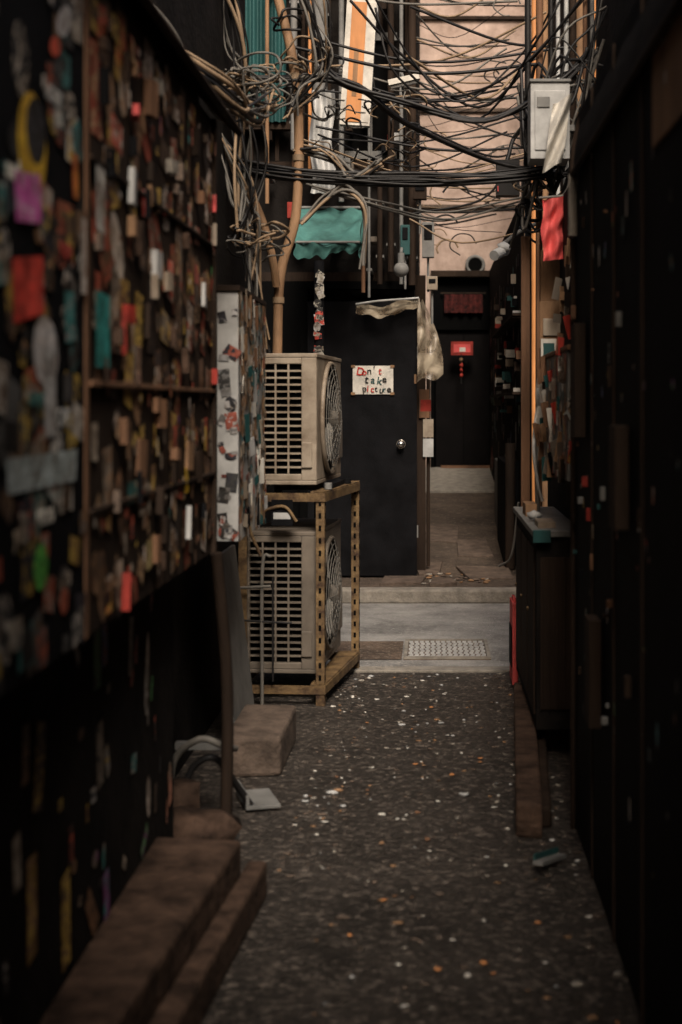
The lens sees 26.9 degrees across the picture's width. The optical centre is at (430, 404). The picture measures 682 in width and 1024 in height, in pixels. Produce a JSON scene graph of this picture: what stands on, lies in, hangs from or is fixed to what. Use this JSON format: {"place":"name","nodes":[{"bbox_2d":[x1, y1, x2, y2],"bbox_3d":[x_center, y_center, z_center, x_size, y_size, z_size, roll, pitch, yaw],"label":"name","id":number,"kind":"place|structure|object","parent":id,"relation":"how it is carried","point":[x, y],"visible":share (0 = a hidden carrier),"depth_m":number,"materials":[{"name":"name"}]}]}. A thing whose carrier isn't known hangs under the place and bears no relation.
{"place":"outdoors","nodes":[
{"label":"outdoors","id":0,"kind":"place"},
{"bbox_2d":[175,673,639,1023],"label":"ground","id":1,"kind":"structure","parent":0,"point":[282,957],"depth_m":4.20,"materials":[{"name":"grey asphalt"}]},
{"bbox_2d":[0,0,244,1023],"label":"alley building","id":2,"kind":"structure","parent":1,"relation":"on","point":[62,700],"depth_m":3.36,"materials":[{"name":"brown wood"}]},
{"bbox_2d":[4,592,171,996],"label":"stickers","id":3,"kind":"object","parent":2,"relation":"attached to","point":[91,912],"visible":0.94,"depth_m":3.03,"materials":[{"name":"paper"}]},
{"bbox_2d":[0,0,216,696],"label":"panels","id":4,"kind":"object","parent":2,"relation":"attached to","point":[35,18],"visible":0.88,"depth_m":2.83,"materials":[{"name":"black paint"}]},
{"bbox_2d":[6,161,21,181],"bbox_3d":[-0.650,-0.367,2.229,0.001,0.037,0.097,0,0,0],"label":"lettering","id":5,"kind":"object","parent":4,"relation":"attached to","point":[8,167],"visible":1,"depth_m":2.21},
{"bbox_2d":[14,527,25,553],"bbox_3d":[-0.650,0.214,2.251,0.001,0.036,0.066,0,0,0],"label":"lettering","id":6,"kind":"object","parent":4,"relation":"attached to","point":[17,535],"visible":1,"depth_m":2.25},
{"bbox_2d":[29,386,44,411],"bbox_3d":[-0.650,-0.010,2.352,0.001,0.043,0.106,0,0,0],"label":"lettering","id":7,"kind":"object","parent":4,"relation":"attached to","point":[35,394],"visible":1,"depth_m":2.34},
{"bbox_2d":[0,0,85,695],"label":"stickers","id":8,"kind":"object","parent":4,"relation":"attached to","point":[27,194],"visible":1,"depth_m":2.37,"materials":[{"name":"paper"}]},
{"bbox_2d":[37,507,53,525],"bbox_3d":[-0.650,0.188,2.404,0.001,0.026,0.104,0,0,0],"label":"lettering","id":9,"kind":"object","parent":4,"relation":"attached to","point":[41,517],"visible":1,"depth_m":2.40},
{"bbox_2d":[45,82,62,110],"bbox_3d":[-0.650,-0.534,2.458,0.001,0.030,0.112,0,0,0],"label":"lettering","id":10,"kind":"object","parent":4,"relation":"attached to","point":[59,104],"visible":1,"depth_m":2.45,"materials":[{"name":"grey metal"}]},
{"bbox_2d":[57,407,70,427],"bbox_3d":[-0.650,0.023,2.511,0.001,0.037,0.118,0,0,0],"label":"lettering","id":11,"kind":"object","parent":4,"relation":"attached to","point":[62,415],"visible":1,"depth_m":2.52,"materials":[{"name":"grey metal"}]},
{"bbox_2d":[61,241,71,261],"bbox_3d":[-0.650,-0.274,2.539,0.001,0.030,0.074,0,0,0],"label":"lettering","id":12,"kind":"object","parent":4,"relation":"attached to","point":[68,253],"visible":1,"depth_m":2.54,"materials":[{"name":"red paint"}]},
{"bbox_2d":[89,0,215,622],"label":"stickers","id":13,"kind":"object","parent":4,"relation":"attached to","point":[107,312],"visible":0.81,"depth_m":3.16,"materials":[{"name":"paper"}]},
{"bbox_2d":[94,18,217,610],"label":"pinned cards","id":14,"kind":"object","parent":4,"relation":"attached to","point":[153,89],"visible":1,"depth_m":3.25,"materials":[{"name":"brown paper"}]},
{"bbox_2d":[126,0,242,135],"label":"shop awning","id":15,"kind":"object","parent":2,"relation":"attached to","point":[152,18],"visible":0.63,"depth_m":3.77,"materials":[{"name":"black fabric"}]},
{"bbox_2d":[217,285,267,540],"bbox_3d":[-0.783,0.031,5.389,0.254,0.913,0.812,0,0,0],"label":"panel","id":16,"kind":"object","parent":2,"relation":"attached to","point":[242,506],"visible":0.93,"depth_m":5.03,"materials":[{"name":"grey metal"}]},
{"bbox_2d":[273,0,303,352],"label":"bent conduit","id":17,"kind":"object","parent":2,"relation":"attached to","point":[298,161],"visible":0.72,"depth_m":6.98,"materials":[{"name":"metal"}]},
{"bbox_2d":[157,0,436,352],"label":"cable tangle","id":18,"kind":"object","parent":2,"relation":"attached to","point":[239,99],"visible":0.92,"depth_m":6.63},
{"bbox_2d":[236,0,597,221],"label":"overhead cables","id":19,"kind":"object","parent":2,"relation":"attached to","point":[516,173],"visible":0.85,"depth_m":7.00,"materials":[{"name":"black rubber"}]},
{"bbox_2d":[496,132,519,197],"bbox_3d":[0.546,-1.396,8.053,0.352,0.432,0.126,0,0,0],"label":"junction box","id":20,"kind":"object","parent":19,"relation":"attached to","point":[505,190],"visible":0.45,"depth_m":8.00,"materials":[{"name":"grey metal"}]},
{"bbox_2d":[489,222,535,260],"bbox_3d":[0.570,-0.967,8.167,0.472,0.289,0.168,0,0,0],"label":"spotlight","id":21,"kind":"object","parent":19,"relation":"attached to","point":[501,250],"visible":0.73,"depth_m":8.15,"materials":[{"name":"grey metal"}]},
{"bbox_2d":[39,837,266,1023],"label":"stone steps","id":22,"kind":"structure","parent":1,"relation":"on","point":[166,942],"depth_m":3.30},
{"bbox_2d":[173,778,241,839],"bbox_3d":[-0.742,1.327,4.518,0.248,0.189,0.433,0,0,-18],"label":"rock","id":23,"kind":"object","parent":1,"relation":"on","point":[191,820],"visible":0.65,"depth_m":4.41,"materials":[{"name":"stone"}]},
{"bbox_2d":[173,735,253,804],"bbox_3d":[-0.728,1.237,4.767,0.317,0.300,0.193,0,0,-21],"label":"discarded hose","id":24,"kind":"object","parent":1,"relation":"on","point":[203,742],"visible":0.66,"depth_m":4.74,"materials":[{"name":"grey rubber"}]},
{"bbox_2d":[210,552,239,840],"bbox_3d":[-0.660,0.933,4.550,0.080,0.934,0.140,0,0,0],"label":"support post","id":25,"kind":"object","parent":1,"relation":"on","point":[226,679],"visible":0.82,"depth_m":4.55,"materials":[{"name":"brown wood"}]},
{"bbox_2d":[222,545,253,721],"bbox_3d":[-0.837,1.012,6.050,0.112,0.776,0.600,0,0,0],"label":"leaning metal sheet","id":26,"kind":"object","parent":1,"relation":"on","point":[242,691],"visible":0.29,"depth_m":6.11,"materials":[{"name":"grey paint"}]},
{"bbox_2d":[236,780,280,809],"bbox_3d":[-0.607,1.363,4.987,0.120,0.050,0.220,0,0,-17],"label":"metal bracket","id":27,"kind":"object","parent":1,"relation":"on","point":[264,798],"visible":0.77,"depth_m":4.95,"materials":[{"name":"grey metal"}]},
{"bbox_2d":[233,705,295,776],"bbox_3d":[-0.670,1.325,5.640,0.220,0.150,0.616,0,0,0],"label":"concrete block","id":28,"kind":"object","parent":1,"relation":"on","point":[264,737],"depth_m":5.39,"materials":[{"name":"brown concrete"}]},
{"bbox_2d":[240,500,297,704],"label":"refrigerant pipes","id":29,"kind":"object","parent":1,"relation":"on","point":[282,514],"visible":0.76,"depth_m":6.59,"materials":[{"name":"metal"}]},
{"bbox_2d":[238,480,359,705],"bbox_3d":[-0.635,0.900,7.081,0.455,1.000,0.936,0,0,5],"label":"angle iron rack","id":30,"kind":"object","parent":1,"relation":"on","point":[333,671],"visible":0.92,"depth_m":6.64,"materials":[{"name":"brown metal"}]},
{"bbox_2d":[247,518,341,673],"bbox_3d":[-0.642,0.927,7.066,0.390,0.665,0.816,0,0,5],"label":"air conditioner unit","id":31,"kind":"object","parent":30,"relation":"on","point":[290,566],"visible":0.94,"depth_m":6.69,"materials":[{"name":"beige metal"}]},
{"bbox_2d":[264,353,341,484],"bbox_3d":[-0.642,0.067,7.066,0.390,0.617,0.816,0,0,5],"label":"air conditioner unit","id":32,"kind":"object","parent":30,"relation":"on","point":[303,429],"visible":0.91,"depth_m":6.69,"materials":[{"name":"beige metal"}]},
{"bbox_2d":[323,478,350,488],"bbox_3d":[-0.478,0.385,7.010,0.082,0.030,0.540,0,0,7],"label":"bracket feet","id":33,"kind":"object","parent":30,"relation":"on","point":[332,484],"visible":1,"depth_m":7.03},
{"bbox_2d":[245,0,419,300],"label":"back left building","id":34,"kind":"structure","parent":1,"relation":"on","point":[342,265],"depth_m":11.00,"materials":[{"name":"black concrete"}]},
{"bbox_2d":[245,0,290,130],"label":"teal corrugated shutter","id":35,"kind":"object","parent":34,"relation":"attached to","point":[255,19],"visible":0.25,"depth_m":10.80,"materials":[{"name":"metal"}]},
{"bbox_2d":[269,0,398,244],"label":"facade fuse boxes","id":36,"kind":"object","parent":34,"relation":"attached to","point":[373,240],"visible":0.16,"depth_m":10.78,"materials":[{"name":"red paint"}]},
{"bbox_2d":[265,0,417,297],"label":"facade pipes","id":37,"kind":"object","parent":34,"relation":"attached to","point":[412,259],"visible":0.54,"depth_m":10.59,"materials":[{"name":"metal"}]},
{"bbox_2d":[309,89,335,193],"bbox_3d":[-0.795,-1.925,10.400,0.199,0.750,0.098,0,0,0],"label":"hanging plastic sheet","id":38,"kind":"object","parent":37,"relation":"hanging from","point":[320,103],"visible":0.54,"depth_m":10.40,"materials":[{"name":"white plastic"}]},
{"bbox_2d":[293,206,364,292],"bbox_3d":[-0.723,-1.141,10.325,0.514,0.683,0.580,0,0,0],"label":"teal tarp awning","id":39,"kind":"object","parent":37,"relation":"attached to","point":[325,232],"visible":0.86,"depth_m":10.20,"materials":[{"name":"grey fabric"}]},
{"bbox_2d":[355,297,442,381],"bbox_3d":[-0.232,-0.490,10.667,0.665,0.640,0.190,0,0,-3],"label":"plastic sheet over door","id":40,"kind":"object","parent":37,"relation":"attached to","point":[429,358],"visible":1,"depth_m":10.69,"materials":[{"name":"beige plastic"}]},
{"bbox_2d":[394,247,408,276],"bbox_3d":[-0.215,-1.044,10.573,0.110,0.237,0.657,0,0,0],"label":"globe lamp","id":41,"kind":"object","parent":37,"relation":"attached to","point":[401,268],"visible":1,"depth_m":10.27,"materials":[{"name":"white glass"}]},
{"bbox_2d":[400,225,409,288],"bbox_3d":[-0.190,-1.095,10.711,0.070,0.470,0.438,0,0,0],"label":"electricity meter","id":42,"kind":"object","parent":37,"relation":"attached to","point":[405,237],"visible":0.92,"depth_m":10.50,"materials":[{"name":"teal metal"}]},
{"bbox_2d":[413,187,426,233],"bbox_3d":[-0.080,-1.455,10.711,0.100,0.370,0.438,0,0,0],"label":"electricity meter","id":43,"kind":"object","parent":37,"relation":"attached to","point":[419,193],"visible":0.73,"depth_m":10.50,"materials":[{"name":"brown plastic"}]},
{"bbox_2d":[340,0,376,127],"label":"hanging shop sign","id":44,"kind":"object","parent":34,"relation":"attached to","point":[360,32],"visible":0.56,"depth_m":9.00,"materials":[{"name":"orange plastic"}]},
{"bbox_2d":[345,32,396,158],"bbox_3d":[-0.460,-2.375,10.959,0.400,0.970,0.078,0,0,0],"label":"window","id":45,"kind":"structure","parent":34,"relation":"in","point":[378,126],"depth_m":10.95,"materials":[{"name":"black glass"}]},
{"bbox_2d":[388,72,419,130],"bbox_3d":[-0.171,-2.085,9.950,0.203,0.164,1.900,0,0,0],"label":"fluorescent light","id":46,"kind":"object","parent":34,"relation":"attached to","point":[394,83],"visible":0.7,"depth_m":9.02,"materials":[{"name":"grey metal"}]},
{"bbox_2d":[295,0,576,255],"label":"background cables","id":47,"kind":"object","parent":34,"relation":"attached to","point":[465,58],"visible":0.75,"depth_m":10.03,"materials":[{"name":"black rubber"}]},
{"bbox_2d":[347,666,509,672],"bbox_3d":[0.000,1.404,7.497,6.000,0.032,0.115,0,0,0],"label":"concrete gutter strip","id":48,"kind":"object","parent":1,"relation":"on","point":[433,669],"visible":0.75,"depth_m":7.46,"materials":[{"name":"grey concrete"}]},
{"bbox_2d":[342,587,515,602],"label":"kerb","id":49,"kind":"structure","parent":1,"relation":"on","point":[436,594],"depth_m":10.00,"materials":[{"name":"concrete"}]},
{"bbox_2d":[379,524,513,586],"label":"broken paving slabs","id":50,"kind":"structure","parent":1,"relation":"on","point":[475,548],"depth_m":11.05,"materials":[{"name":"concrete"}]},
{"bbox_2d":[415,275,432,569],"bbox_3d":[-0.050,0.140,10.991,0.140,2.280,0.085,0,0,0],"label":"side post with flyers","id":51,"kind":"object","parent":50,"relation":"on","point":[424,435],"visible":0.73,"depth_m":10.97,"materials":[{"name":"brown wood"}]},
{"bbox_2d":[276,572,621,1022],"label":"litter","id":52,"kind":"object","parent":1,"relation":"on","point":[484,962],"visible":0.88,"depth_m":4.87,"materials":[{"name":"paper"}]},
{"bbox_2d":[420,0,524,466],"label":"end wall building","id":53,"kind":"structure","parent":1,"relation":"on","point":[459,413],"depth_m":17.00,"materials":[{"name":"paint"}]},
{"bbox_2d":[434,277,488,465],"bbox_3d":[0.395,-0.394,17.055,0.708,2.268,0.170,0,0,0],"label":"doorway","id":54,"kind":"structure","parent":53,"relation":"in","point":[461,304],"depth_m":17.10,"materials":[{"name":"black wood"}]},
{"bbox_2d":[451,342,472,354],"bbox_3d":[0.370,-0.670,16.859,0.260,0.160,0.042,0,0,0],"label":"shop sign board","id":55,"kind":"object","parent":53,"relation":"attached to","point":[462,348],"visible":1,"depth_m":16.84,"materials":[{"name":"red paint"}]},
{"bbox_2d":[459,354,462,383],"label":"hanging charms","id":56,"kind":"object","parent":55,"relation":"hanging from","point":[461,366],"visible":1,"depth_m":16.79,"materials":[{"name":"red wood"}]},
{"bbox_2d":[465,255,484,269],"bbox_3d":[0.530,-1.670,16.972,0.242,0.243,0.047,0,0,0],"label":"vent outlet","id":57,"kind":"object","parent":53,"relation":"attached to","point":[474,262],"visible":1,"depth_m":16.96,"materials":[{"name":"grey paint"}]},
{"bbox_2d":[509,595,517,684],"bbox_3d":[0.413,1.170,7.125,0.033,0.420,0.250,0,0,0],"label":"red signboard","id":58,"kind":"object","parent":1,"relation":"on","point":[512,651],"visible":0.88,"depth_m":7.00},
{"bbox_2d":[521,236,529,506],"bbox_3d":[0.477,0.275,7.180,0.045,2.250,0.040,0,0,0],"label":"wooden post","id":59,"kind":"object","parent":1,"relation":"on","point":[525,368],"visible":0.57,"depth_m":7.16,"materials":[{"name":"brown wood"}]},
{"bbox_2d":[514,683,551,837],"bbox_3d":[0.395,1.343,5.588,0.130,0.115,2.013,0,0,3],"label":"stone ledge","id":60,"kind":"object","parent":1,"relation":"on","point":[533,809],"visible":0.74,"depth_m":4.99,"materials":[{"name":"brown stone"}]},
{"bbox_2d":[513,501,569,729],"bbox_3d":[0.499,0.860,6.240,0.199,0.840,1.360,0,0,0],"label":"storage cabinet","id":61,"kind":"object","parent":60,"relation":"on","point":[542,583],"visible":0.94,"depth_m":5.60,"materials":[{"name":"grey paint"}]},
{"bbox_2d":[498,406,543,566],"bbox_3d":[0.459,0.376,7.000,0.101,0.959,1.022,0,0,-6],"label":"white hose","id":62,"kind":"object","parent":61,"relation":"on","point":[538,492],"visible":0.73,"depth_m":6.65,"materials":[{"name":"grey plastic"}]},
{"bbox_2d":[535,383,542,407],"bbox_3d":[0.499,-0.055,6.550,0.039,0.180,0.076,0,0,0],"label":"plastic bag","id":63,"kind":"object","parent":62,"relation":"on","point":[537,399],"visible":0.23,"depth_m":6.53,"materials":[{"name":"grey plastic"}]},
{"bbox_2d":[489,0,597,506],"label":"back right building","id":64,"kind":"structure","parent":1,"relation":"on","point":[504,427],"depth_m":13.61,"materials":[{"name":"brown wood"}]},
{"bbox_2d":[492,274,520,412],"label":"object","id":65,"kind":"object","parent":64,"relation":"attached to","point":[510,351],"visible":1,"depth_m":12.29,"materials":[{"name":"multicoloured paper"}]},
{"bbox_2d":[533,847,566,865],"bbox_3d":[0.361,1.365,4.302,0.032,0.057,0.182,0,0,29],"label":"discarded metal strip","id":66,"kind":"object","parent":1,"relation":"on","point":[548,856],"visible":1,"depth_m":4.29,"materials":[{"name":"grey paint"}]},
{"bbox_2d":[524,0,595,506],"bbox_3d":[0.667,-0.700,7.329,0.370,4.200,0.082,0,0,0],"label":"vertical conduits","id":67,"kind":"object","parent":1,"relation":"on","point":[539,23],"visible":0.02,"depth_m":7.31,"materials":[{"name":"orange metal"}]},
{"bbox_2d":[548,0,681,1023],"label":"walls","id":68,"kind":"structure","parent":1,"relation":"on","point":[635,864],"depth_m":3.32,"materials":[{"name":"black paint"}]},
{"bbox_2d":[536,233,559,382],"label":"plywood boards","id":69,"kind":"object","parent":68,"relation":"attached to","point":[547,306],"visible":0.59,"depth_m":6.60,"materials":[{"name":"brown wood"}]},
{"bbox_2d":[541,339,555,355],"bbox_3d":[0.535,-0.250,6.462,0.070,0.100,0.036,0,0,0],"label":"wall sign","id":70,"kind":"object","parent":68,"relation":"attached to","point":[548,345],"visible":0.61,"depth_m":6.44,"materials":[{"name":"white paper"}]},
{"bbox_2d":[532,238,569,482],"bbox_3d":[0.534,-0.254,5.845,0.147,1.159,1.330,0,0,0],"label":"stickered meter box","id":71,"kind":"object","parent":68,"relation":"attached to","point":[551,426],"visible":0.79,"depth_m":5.82,"materials":[{"name":"grey paint"}]},
{"bbox_2d":[527,79,574,165],"bbox_3d":[0.662,-1.347,6.799,0.395,0.375,0.222,0,0,0],"label":"distribution box","id":72,"kind":"object","parent":68,"relation":"attached to","point":[544,95],"visible":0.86,"depth_m":6.70,"materials":[{"name":"grey metal"}]},
{"bbox_2d":[539,195,562,260],"bbox_3d":[0.555,-0.803,6.450,0.131,0.306,0.044,0,0,0],"label":"red cloth","id":73,"kind":"object","parent":68,"relation":"attached to","point":[551,232],"visible":0.99,"depth_m":6.45,"materials":[{"name":"red fabric"}]},
{"bbox_2d":[542,93,572,172],"bbox_3d":[0.590,-1.265,6.620,0.140,0.370,0.060,0,0,0],"label":"hanging cloth","id":74,"kind":"object","parent":68,"relation":"hanging from","point":[557,133],"visible":1,"depth_m":6.62,"materials":[{"name":"white fabric"}]},
{"bbox_2d":[509,0,607,247],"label":"conduit cables","id":75,"kind":"object","parent":68,"relation":"attached to","point":[526,190],"visible":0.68,"depth_m":7.01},
{"bbox_2d":[569,210,640,728],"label":"wall fixtures","id":76,"kind":"object","parent":68,"relation":"attached to","point":[618,478],"depth_m":3.95,"materials":[{"name":"brown wood"}]},
{"bbox_2d":[568,0,681,235],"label":"rounded shop awning","id":77,"kind":"object","parent":68,"relation":"attached to","point":[648,32],"visible":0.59,"depth_m":3.52,"materials":[{"name":"black fabric"}]},
{"bbox_2d":[574,21,677,820],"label":"wall stickers","id":78,"kind":"object","parent":68,"relation":"attached to","point":[649,750],"depth_m":3.36,"materials":[{"name":"paper"}]},
{"bbox_2d":[326,603,509,665],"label":"street","id":79,"kind":"structure","parent":0,"point":[489,622],"depth_m":9.00,"materials":[{"name":"concrete"}]},
{"bbox_2d":[313,260,324,517],"bbox_3d":[-0.658,0.275,8.397,0.074,2.250,0.067,0,0,0],"label":"stickered post","id":80,"kind":"object","parent":79,"relation":"on","point":[319,324],"visible":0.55,"depth_m":8.36,"materials":[{"name":"paper"}]},
{"bbox_2d":[335,641,403,658],"bbox_3d":[-0.780,1.392,8.080,1.240,0.001,0.600,0,0,0],"label":"pebble paving band","id":81,"kind":"object","parent":79,"relation":"on","point":[381,649],"visible":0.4,"depth_m":8.09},
{"bbox_2d":[403,639,490,659],"bbox_3d":[0.090,1.389,8.080,0.480,0.022,0.600,0,0,0],"label":"manhole cover","id":82,"kind":"object","parent":79,"relation":"on","point":[446,649],"visible":1,"depth_m":8.06,"materials":[{"name":"metal"}]},
{"bbox_2d":[422,222,433,291],"bbox_3d":[-0.020,-1.095,10.711,0.090,0.510,0.438,0,0,0],"label":"electricity meter","id":83,"kind":"object","parent":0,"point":[427,244],"visible":0.99,"depth_m":10.50,"materials":[{"name":"grey paint"}]},
{"bbox_2d":[427,276,437,323],"bbox_3d":[0.010,-0.775,10.711,0.080,0.350,0.438,0,0,0],"label":"electricity meter","id":84,"kind":"object","parent":83,"relation":"attached to","point":[432,283],"visible":1,"depth_m":10.50,"materials":[{"name":"beige plastic"}]},
{"bbox_2d":[342,493,515,586],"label":"pavement","id":85,"kind":"structure","parent":0,"point":[471,515],"depth_m":12.66,"materials":[{"name":"concrete"}]},
{"bbox_2d":[245,281,414,525],"bbox_3d":[-0.960,0.180,10.835,1.680,2.240,0.190,0,0,0],"label":"frame","id":86,"kind":"object","parent":85,"relation":"on","point":[296,295],"visible":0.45,"depth_m":10.80,"materials":[{"name":"black metal"}]},
{"bbox_2d":[307,301,416,575],"bbox_3d":[-0.517,0.255,10.742,0.825,2.070,0.045,0,0,0],"label":"leaf","id":87,"kind":"object","parent":86,"relation":"attached to","point":[378,463],"visible":0.74,"depth_m":10.72,"materials":[{"name":"black paint"}]},
{"bbox_2d":[351,365,393,394],"bbox_3d":[-0.438,-0.188,10.709,0.325,0.225,0.012,0,0,0],"label":"door notice","id":88,"kind":"object","parent":87,"relation":"attached to","point":[372,379],"depth_m":10.71,"materials":[{"name":"white paper"}]},
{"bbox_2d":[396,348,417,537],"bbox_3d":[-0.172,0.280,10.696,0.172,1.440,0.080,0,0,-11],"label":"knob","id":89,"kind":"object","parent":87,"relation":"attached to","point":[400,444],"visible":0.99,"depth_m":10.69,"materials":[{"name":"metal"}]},
{"bbox_2d":[430,467,494,492],"bbox_3d":[0.350,0.972,16.025,1.300,0.455,1.950,0,0,0],"label":"concrete threshold","id":90,"kind":"object","parent":85,"relation":"on","point":[461,480],"visible":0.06,"depth_m":15.80,"materials":[{"name":"grey concrete"}]},
{"bbox_2d":[441,465,489,467],"bbox_3d":[0.410,0.740,16.915,0.580,0.040,0.030,0,0,0],"label":"door sill board","id":91,"kind":"object","parent":90,"relation":"on","point":[465,466],"depth_m":16.90,"materials":[{"name":"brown wood"}]},
{"bbox_2d":[495,443,518,568],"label":"storage boxes","id":92,"kind":"object","parent":85,"relation":"on","point":[506,483],"visible":0.88,"depth_m":11.09,"materials":[{"name":"black paint"}]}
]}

